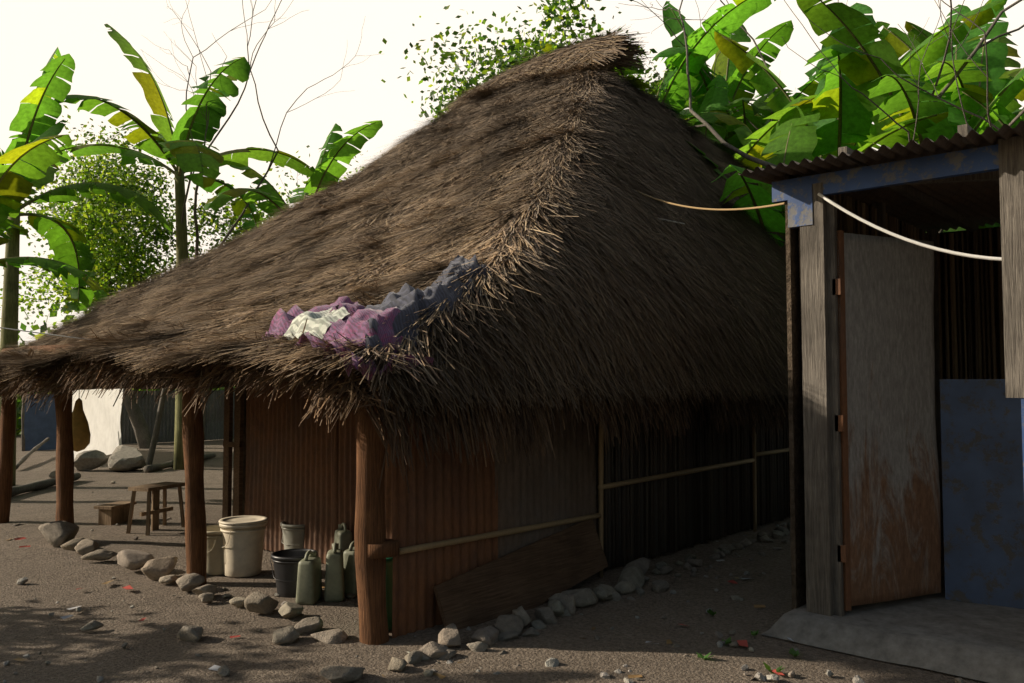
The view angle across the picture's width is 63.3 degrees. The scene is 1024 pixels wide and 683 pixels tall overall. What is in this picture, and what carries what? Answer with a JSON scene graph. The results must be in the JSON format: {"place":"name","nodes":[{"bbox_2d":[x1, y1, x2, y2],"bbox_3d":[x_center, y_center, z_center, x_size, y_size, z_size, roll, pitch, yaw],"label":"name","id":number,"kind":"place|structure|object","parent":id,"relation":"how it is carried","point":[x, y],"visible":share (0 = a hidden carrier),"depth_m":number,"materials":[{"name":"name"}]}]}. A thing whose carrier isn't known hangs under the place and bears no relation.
{"place":"outdoors","nodes":[
{"label":"outdoors","id":0,"kind":"place"},
{"bbox_2d":[0,428,987,682],"bbox_3d":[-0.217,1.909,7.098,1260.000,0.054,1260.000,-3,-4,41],"label":"ground","id":1,"kind":"structure","parent":0,"point":[68,646],"depth_m":5.34,"materials":[{"name":"soil"}]},
{"bbox_2d":[21,391,205,450],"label":"neighbour posts","id":2,"kind":"object","parent":1,"relation":"on","point":[22,424],"visible":0.31,"depth_m":18.94,"materials":[{"name":"brown wood"}]},
{"bbox_2d":[24,394,56,450],"bbox_3d":[-10.836,1.861,19.197,0.781,1.300,0.068,2,-4,-40],"label":"blue tarp","id":3,"kind":"object","parent":2,"relation":"attached to","point":[40,426],"visible":0.62,"depth_m":19.15,"materials":[{"name":"blue plastic"}]},
{"bbox_2d":[72,389,122,458],"bbox_3d":[-8.547,1.561,17.203,0.131,1.700,3.565,1,-3,-11],"label":"white tarp","id":4,"kind":"object","parent":2,"relation":"attached to","point":[103,414],"visible":0.52,"depth_m":17.48,"materials":[{"name":"white fabric"}]},
{"bbox_2d":[12,437,215,496],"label":"yard logs","id":5,"kind":"object","parent":1,"relation":"on","point":[32,486],"visible":0.69,"depth_m":13.19,"materials":[{"name":"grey wood"}]},
{"bbox_2d":[94,501,136,524],"bbox_3d":[-4.416,1.911,9.243,0.220,0.205,0.420,-1,-3,13],"label":"wooden box","id":6,"kind":"object","parent":1,"relation":"on","point":[112,513],"visible":0.93,"depth_m":9.12,"materials":[{"name":"brown wood"}]},
{"bbox_2d":[0,201,234,434],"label":"scrub","id":7,"kind":"object","parent":1,"relation":"on","point":[34,328],"visible":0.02,"depth_m":26.81,"materials":[{"name":"green plant"}]},
{"bbox_2d":[126,482,184,535],"bbox_3d":[-3.739,1.751,8.739,0.301,0.480,0.541,-1,-3,21],"label":"wooden stool","id":8,"kind":"object","parent":1,"relation":"on","point":[153,510],"visible":0.98,"depth_m":8.71,"materials":[{"name":"brown wood"}]},
{"bbox_2d":[122,390,234,443],"bbox_3d":[-8.668,1.984,22.159,0.113,1.350,3.574,-3,-4,45],"label":"neighbour fence","id":9,"kind":"object","parent":1,"relation":"on","point":[214,427],"visible":0.39,"depth_m":21.79,"materials":[{"name":"grey metal"}]},
{"bbox_2d":[0,344,399,644],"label":"wooden posts","id":10,"kind":"object","parent":1,"relation":"on","point":[375,548],"visible":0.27,"depth_m":6.37,"materials":[{"name":"brown wood"}]},
{"bbox_2d":[206,525,223,575],"bbox_3d":[-2.415,1.712,6.818,0.346,0.360,0.346,-3,-4,41],"label":"bucket","id":11,"kind":"object","parent":1,"relation":"on","point":[214,552],"visible":0.38,"depth_m":6.68,"materials":[{"name":"plastic"}]},
{"bbox_2d":[222,383,243,517],"bbox_3d":[-2.725,1.056,8.107,0.360,1.750,0.045,-3,-4,41],"label":"hut door frame","id":12,"kind":"object","parent":1,"relation":"on","point":[229,444],"visible":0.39,"depth_m":8.08,"materials":[{"name":"brown wood"}]},
{"bbox_2d":[219,515,267,577],"bbox_3d":[-2.194,1.670,6.771,0.386,0.440,0.386,-3,-4,41],"label":"bucket","id":13,"kind":"object","parent":1,"relation":"on","point":[242,542],"visible":1,"depth_m":6.64,"materials":[{"name":"plastic"}]},
{"bbox_2d":[280,521,304,549],"bbox_3d":[-1.908,1.775,7.469,0.348,0.300,0.348,-3,-4,41],"label":"grey bucket","id":14,"kind":"object","parent":1,"relation":"on","point":[293,537],"visible":0.46,"depth_m":7.33,"materials":[{"name":"plastic"}]},
{"bbox_2d":[270,548,317,597],"bbox_3d":[-1.603,1.707,6.110,0.338,0.300,0.338,-3,-4,41],"label":"black bucket","id":15,"kind":"object","parent":1,"relation":"on","point":[286,562],"visible":0.59,"depth_m":5.98,"materials":[{"name":"plastic"}]},
{"bbox_2d":[296,550,321,604],"bbox_3d":[-1.437,1.663,5.883,0.136,0.366,0.197,0,-3,7],"label":"jerry can","id":16,"kind":"object","parent":1,"relation":"on","point":[309,585],"visible":0.99,"depth_m":5.79,"materials":[{"name":"green plastic"}]},
{"bbox_2d":[324,542,344,601],"bbox_3d":[-1.276,1.648,5.969,0.141,0.404,0.202,1,-3,-10],"label":"jerry can","id":17,"kind":"object","parent":1,"relation":"on","point":[334,591],"visible":1,"depth_m":5.88,"materials":[{"name":"green plastic"}]},
{"bbox_2d":[334,523,352,552],"bbox_3d":[-1.382,1.690,6.806,0.137,0.406,0.200,2,-3,-28],"label":"jerry can","id":18,"kind":"object","parent":1,"relation":"on","point":[343,536],"visible":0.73,"depth_m":6.74,"materials":[{"name":"plastic"}]},
{"bbox_2d":[0,0,694,333],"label":"tree foliage","id":19,"kind":"object","parent":1,"relation":"on","point":[124,254],"visible":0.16,"depth_m":17.97,"materials":[{"name":"green plant"}]},
{"bbox_2d":[343,541,356,594],"bbox_3d":[-1.161,1.666,6.143,0.139,0.386,0.195,-1,-3,19],"label":"jerry can","id":20,"kind":"object","parent":1,"relation":"on","point":[350,584],"visible":0.45,"depth_m":6.05,"materials":[{"name":"green plastic"}]},
{"bbox_2d":[244,381,497,637],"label":"corrugated wall","id":21,"kind":"structure","parent":1,"relation":"on","point":[302,473],"depth_m":6.63,"materials":[{"name":"brown metal"}]},
{"bbox_2d":[386,557,392,630],"bbox_3d":[-0.804,1.554,5.261,0.177,0.524,0.241,-1,-3,25],"label":"bamboo pole","id":22,"kind":"object","parent":1,"relation":"on","point":[389,576],"visible":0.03,"depth_m":5.17,"materials":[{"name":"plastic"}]},
{"bbox_2d":[0,71,781,421],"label":"roof pole","id":23,"kind":"object","parent":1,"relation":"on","point":[302,383],"visible":0.01,"depth_m":5.75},
{"bbox_2d":[0,327,96,340],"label":"thin line","id":24,"kind":"object","parent":23,"relation":"attached to","point":[43,333],"visible":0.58,"depth_m":6.87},
{"bbox_2d":[72,389,90,451],"bbox_3d":[-4.474,0.685,8.578,0.123,0.902,0.234,-3,-4,41],"label":"yellow hanging bag","id":25,"kind":"object","parent":23,"relation":"hanging from","point":[81,432],"visible":0.81,"depth_m":8.54,"materials":[{"name":"fabric"}]},
{"bbox_2d":[262,296,433,383],"bbox_3d":[-0.988,-0.029,4.761,0.501,0.542,1.164,3,-4,-43],"label":"cloth","id":26,"kind":"object","parent":23,"relation":"on","point":[354,326],"visible":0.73,"depth_m":4.57,"materials":[{"name":"purple fabric"}]},
{"bbox_2d":[0,56,787,424],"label":"thatched roof","id":27,"kind":"structure","parent":23,"relation":"attached to","point":[602,276],"depth_m":7.13,"materials":[{"name":"brown wicker"}]},
{"bbox_2d":[280,307,349,342],"bbox_3d":[-1.157,-0.100,4.836,0.308,0.236,0.392,2,-3,-30],"label":"pale cloth","id":28,"kind":"object","parent":27,"relation":"on","point":[319,323],"visible":0.82,"depth_m":4.80,"materials":[{"name":"white fabric"}]},
{"bbox_2d":[365,283,419,354],"bbox_3d":[-0.693,-0.127,4.751,0.312,0.469,0.522,1,-3,-11],"label":"navy cloth","id":29,"kind":"object","parent":27,"relation":"on","point":[404,300],"visible":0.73,"depth_m":4.68,"materials":[{"name":"grey fabric"}]},
{"bbox_2d":[365,255,499,368],"bbox_3d":[-0.438,-0.208,4.922,0.364,0.813,1.196,-1,-3,23],"label":"navy cloth","id":30,"kind":"object","parent":27,"relation":"on","point":[439,292],"visible":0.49,"depth_m":5.00,"materials":[{"name":"fabric"}]},
{"bbox_2d":[476,51,617,91],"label":"roof ridge","id":31,"kind":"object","parent":27,"relation":"on","point":[611,61],"visible":0.12,"depth_m":10.10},
{"bbox_2d":[440,24,652,111],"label":"thatch ridge","id":32,"kind":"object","parent":31,"relation":"attached to","point":[581,52],"visible":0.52,"depth_m":10.19,"materials":[{"name":"brown wicker"}]},
{"bbox_2d":[594,92,746,230],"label":"hut roof stalks","id":33,"kind":"object","parent":27,"relation":"attached to","point":[681,177],"visible":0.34,"depth_m":9.11,"materials":[{"name":"plant"}]},
{"bbox_2d":[0,344,788,492],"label":"thatch eave fringe","id":34,"kind":"object","parent":23,"relation":"attached to","point":[81,372],"visible":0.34,"depth_m":5.46,"materials":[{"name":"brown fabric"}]},
{"bbox_2d":[487,184,784,210],"bbox_3d":[1.232,-1.157,6.835,1.186,0.668,3.043,3,-4,-43],"label":"tie rope","id":35,"kind":"object","parent":23,"relation":"attached to","point":[766,206],"visible":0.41,"depth_m":6.30,"materials":[{"name":"beige fabric"}]},
{"bbox_2d":[7,523,792,678],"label":"ground litter","id":36,"kind":"object","parent":1,"relation":"on","point":[440,676],"visible":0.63,"depth_m":4.97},
{"bbox_2d":[38,521,789,682],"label":"footing stones","id":37,"kind":"object","parent":1,"relation":"on","point":[631,579],"visible":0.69,"depth_m":5.58,"materials":[{"name":"grey stone"}]},
{"bbox_2d":[0,445,963,682],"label":"yard stones","id":38,"kind":"object","parent":1,"relation":"on","point":[123,458],"visible":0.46,"depth_m":6.08,"materials":[{"name":"grey stone"}]},
{"bbox_2d":[233,386,788,573],"bbox_3d":[1.193,1.052,10.034,3.600,1.960,7.900,-3,-4,41],"label":"hut interior","id":39,"kind":"object","parent":1,"relation":"on","point":[244,458],"visible":0.07,"depth_m":7.28,"materials":[{"name":"brown wood"}]},
{"bbox_2d":[0,0,1023,485],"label":"banana plant stems","id":40,"kind":"object","parent":1,"relation":"on","point":[10,304],"visible":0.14,"depth_m":12.69,"materials":[{"name":"green plant"}]},
{"bbox_2d":[0,0,1023,310],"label":"banana leaves","id":41,"kind":"object","parent":40,"relation":"attached to","point":[812,126],"visible":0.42,"depth_m":12.21,"materials":[{"name":"green plant"}]},
{"bbox_2d":[433,519,607,629],"bbox_3d":[0.128,1.649,5.807,0.153,0.604,1.783,-2,-4,39],"label":"leaning plank","id":42,"kind":"object","parent":1,"relation":"on","point":[535,574],"visible":0.79,"depth_m":5.73,"materials":[{"name":"brown wood"}]},
{"bbox_2d":[494,404,595,557],"bbox_3d":[0.277,0.875,6.181,0.035,1.730,1.200,-3,-4,41],"label":"wall panel","id":43,"kind":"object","parent":1,"relation":"on","point":[562,485],"visible":0.41,"depth_m":6.15,"materials":[{"name":"metal"}]},
{"bbox_2d":[81,0,1023,464],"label":"bare branches","id":44,"kind":"object","parent":1,"relation":"on","point":[145,440],"visible":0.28,"depth_m":13.91,"materials":[{"name":"brown plant"}]},
{"bbox_2d":[696,609,799,673],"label":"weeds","id":45,"kind":"object","parent":1,"relation":"on","point":[793,652],"visible":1,"depth_m":4.72,"materials":[{"name":"green plant"}]},
{"bbox_2d":[761,542,1023,682],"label":"concrete slab","id":46,"kind":"structure","parent":1,"relation":"on","point":[938,632],"depth_m":4.83,"materials":[{"name":"grey concrete"}]},
{"bbox_2d":[800,124,1023,615],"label":"shed timber frame","id":47,"kind":"object","parent":1,"relation":"on","point":[822,439],"visible":0.61,"depth_m":5.17,"materials":[{"name":"wood"}]},
{"bbox_2d":[739,120,1023,231],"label":"corrugated roof","id":48,"kind":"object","parent":47,"relation":"on","point":[978,202],"visible":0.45,"depth_m":5.77,"materials":[{"name":"grey metal"}]},
{"bbox_2d":[838,233,940,605],"bbox_3d":[2.440,0.483,5.352,0.035,2.330,0.860,-6,-7,64],"label":"door","id":49,"kind":"structure","parent":47,"relation":"attached to","point":[894,512],"depth_m":5.35,"materials":[{"name":"grey wood"}]},
{"bbox_2d":[785,173,1000,609],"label":"wall","id":50,"kind":"structure","parent":47,"relation":"attached to","point":[797,491],"depth_m":5.40,"materials":[{"name":"brown wood"}]},
{"bbox_2d":[772,144,1023,482],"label":"fascia beam","id":51,"kind":"structure","parent":47,"relation":"attached to","point":[796,194],"depth_m":4.99,"materials":[{"name":"paint"}]},
{"bbox_2d":[817,193,1001,260],"bbox_3d":[2.668,-0.694,4.572,1.970,0.551,0.022,-2,-4,41],"label":"white cable","id":52,"kind":"object","parent":47,"relation":"attached to","point":[905,238],"visible":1,"depth_m":4.86,"materials":[{"name":"white plastic"}]},
{"bbox_2d":[940,379,1023,608],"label":"blue panel","id":53,"kind":"object","parent":47,"relation":"attached to","point":[982,474],"visible":1,"depth_m":5.38,"materials":[{"name":"blue metal"}]},
{"bbox_2d":[0,0,1023,345],"bbox_3d":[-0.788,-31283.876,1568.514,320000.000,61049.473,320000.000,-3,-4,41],"label":"sky","id":54,"kind":"structure","parent":0,"point":[302,50],"depth_m":13250.81,"materials":[{"name":"white"}]},
{"bbox_2d":[399,395,789,577],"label":"bamboo wall slats","id":55,"kind":"object","parent":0,"point":[721,501],"visible":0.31,"depth_m":7.65,"materials":[{"name":"brown wood"}]},
{"bbox_2d":[832,230,850,610],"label":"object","id":56,"kind":"object","parent":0,"point":[842,417],"visible":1,"depth_m":5.16,"materials":[{"name":"wood"}]},
{"bbox_2d":[797,175,1004,419],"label":"shed stick walls","id":57,"kind":"structure","parent":0,"point":[846,223],"depth_m":7.30,"materials":[{"name":"brown wood"}]}
]}

